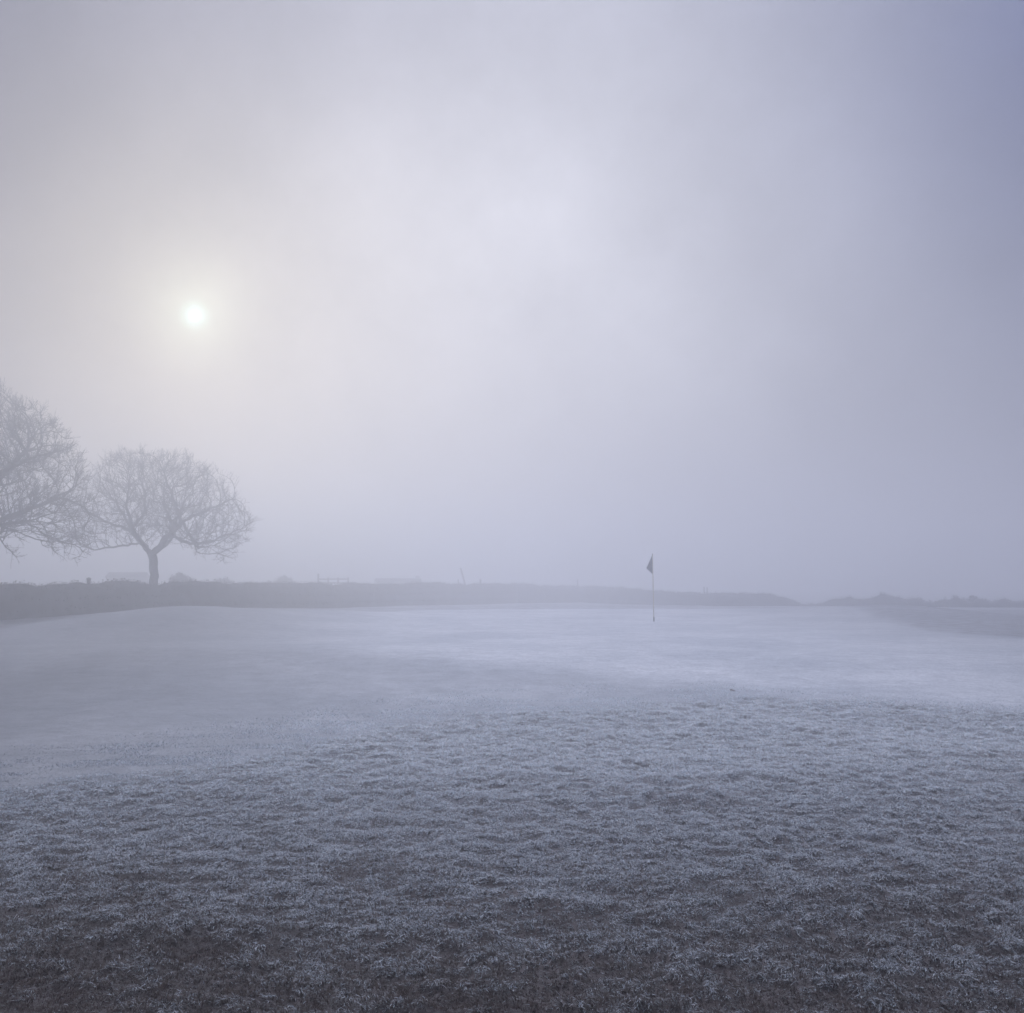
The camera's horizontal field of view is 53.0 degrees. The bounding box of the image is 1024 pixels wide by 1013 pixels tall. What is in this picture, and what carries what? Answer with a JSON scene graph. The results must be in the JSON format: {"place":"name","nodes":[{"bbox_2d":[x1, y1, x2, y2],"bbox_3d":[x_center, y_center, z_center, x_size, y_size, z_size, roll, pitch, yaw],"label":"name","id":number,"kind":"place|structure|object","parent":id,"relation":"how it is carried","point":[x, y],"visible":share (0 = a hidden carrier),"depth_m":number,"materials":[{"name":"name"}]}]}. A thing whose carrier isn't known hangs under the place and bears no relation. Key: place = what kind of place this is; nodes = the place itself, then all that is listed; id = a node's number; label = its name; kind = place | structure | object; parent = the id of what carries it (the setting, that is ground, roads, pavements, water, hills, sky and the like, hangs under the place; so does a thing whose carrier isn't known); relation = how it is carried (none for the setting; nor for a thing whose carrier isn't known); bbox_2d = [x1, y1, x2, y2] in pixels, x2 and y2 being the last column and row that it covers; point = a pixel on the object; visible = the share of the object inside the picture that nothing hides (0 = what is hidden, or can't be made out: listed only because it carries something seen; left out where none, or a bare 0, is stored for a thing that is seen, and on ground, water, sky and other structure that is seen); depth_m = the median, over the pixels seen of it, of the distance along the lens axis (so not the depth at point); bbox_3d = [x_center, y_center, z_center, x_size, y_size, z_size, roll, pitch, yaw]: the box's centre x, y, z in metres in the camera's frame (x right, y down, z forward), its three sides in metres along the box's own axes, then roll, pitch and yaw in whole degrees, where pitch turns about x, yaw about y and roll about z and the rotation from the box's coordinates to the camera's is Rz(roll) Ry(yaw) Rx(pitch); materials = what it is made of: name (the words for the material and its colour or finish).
{"place":"outdoors","nodes":[
{"label":"outdoors","id":0,"kind":"place"},
{"bbox_2d":[105,572,149,583],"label":"farm shed","id":1,"kind":"structure","parent":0,"point":[140,577],"depth_m":92.00,"materials":[{"name":"grey wood"}]},
{"bbox_2d":[374,576,421,583],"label":"farm shed","id":2,"kind":"structure","parent":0,"point":[395,580],"depth_m":104.00,"materials":[{"name":"grey wood"}]},
{"bbox_2d":[0,694,1023,1012],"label":"rough grass","id":3,"kind":"structure","parent":0,"point":[590,1002],"depth_m":5.65,"materials":[{"name":"grey plant"}]},
{"bbox_2d":[0,584,1023,1012],"bbox_3d":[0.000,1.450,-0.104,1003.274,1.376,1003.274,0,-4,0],"label":"ground","id":4,"kind":"structure","parent":0,"point":[126,694],"depth_m":8.11,"materials":[{"name":"grey plant"}]},
{"bbox_2d":[0,376,105,565],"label":"oak tree","id":5,"kind":"object","parent":4,"relation":"on","point":[19,458],"visible":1,"depth_m":38.67,"materials":[{"name":"grey plant"}]},
{"bbox_2d":[59,442,261,584],"bbox_3d":[-17.112,0.905,50.188,9.329,8.270,8.983,0,-4,0],"label":"oak tree","id":6,"kind":"object","parent":4,"relation":"on","point":[174,526],"visible":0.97,"depth_m":49.42,"materials":[{"name":"grey plant"}]},
{"bbox_2d":[168,572,195,581],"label":"bush","id":7,"kind":"object","parent":4,"relation":"on","point":[178,576],"visible":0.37,"depth_m":69.70,"materials":[{"name":"grey plant"}]},
{"bbox_2d":[212,576,232,583],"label":"bush","id":8,"kind":"object","parent":4,"relation":"on","point":[223,581],"visible":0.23,"depth_m":83.66,"materials":[{"name":"grey plant"}]},
{"bbox_2d":[273,575,296,583],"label":"bush","id":9,"kind":"object","parent":4,"relation":"on","point":[283,578],"visible":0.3,"depth_m":91.56,"materials":[{"name":"grey plant"}]},
{"bbox_2d":[0,578,641,619],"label":"hedge","id":10,"kind":"object","parent":4,"relation":"on","point":[19,600],"visible":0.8,"depth_m":52.57,"materials":[{"name":"grey plant"}]},
{"bbox_2d":[317,574,348,584],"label":"rail fence","id":11,"kind":"object","parent":4,"relation":"on","point":[337,579],"visible":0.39,"depth_m":87.66,"materials":[{"name":"grey wood"}]},
{"bbox_2d":[0,606,1023,711],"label":"putting green","id":12,"kind":"object","parent":4,"relation":"on","point":[849,649],"visible":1,"depth_m":21.71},
{"bbox_2d":[647,554,654,620],"bbox_3d":[4.424,2.644,32.896,0.262,2.265,0.100,1,-4,-14],"label":"golf flag","id":13,"kind":"object","parent":12,"relation":"on","point":[650,567],"visible":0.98,"depth_m":32.93,"materials":[{"name":"fabric"}]},
{"bbox_2d":[583,586,804,605],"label":"hedge","id":14,"kind":"object","parent":4,"relation":"on","point":[607,595],"visible":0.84,"depth_m":75.17,"materials":[{"name":"grey plant"}]},
{"bbox_2d":[804,592,1023,607],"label":"hedge","id":15,"kind":"object","parent":4,"relation":"on","point":[884,599],"visible":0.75,"depth_m":65.67,"materials":[{"name":"grey plant"}]},
{"bbox_2d":[966,595,977,601],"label":"bush","id":16,"kind":"object","parent":4,"relation":"on","point":[971,597],"visible":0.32,"depth_m":66.19,"materials":[{"name":"grey plant"}]},
{"bbox_2d":[0,0,1023,584],"label":"sky","id":17,"kind":"structure","parent":0,"point":[496,291],"materials":[{"name":"grey"}]}
]}

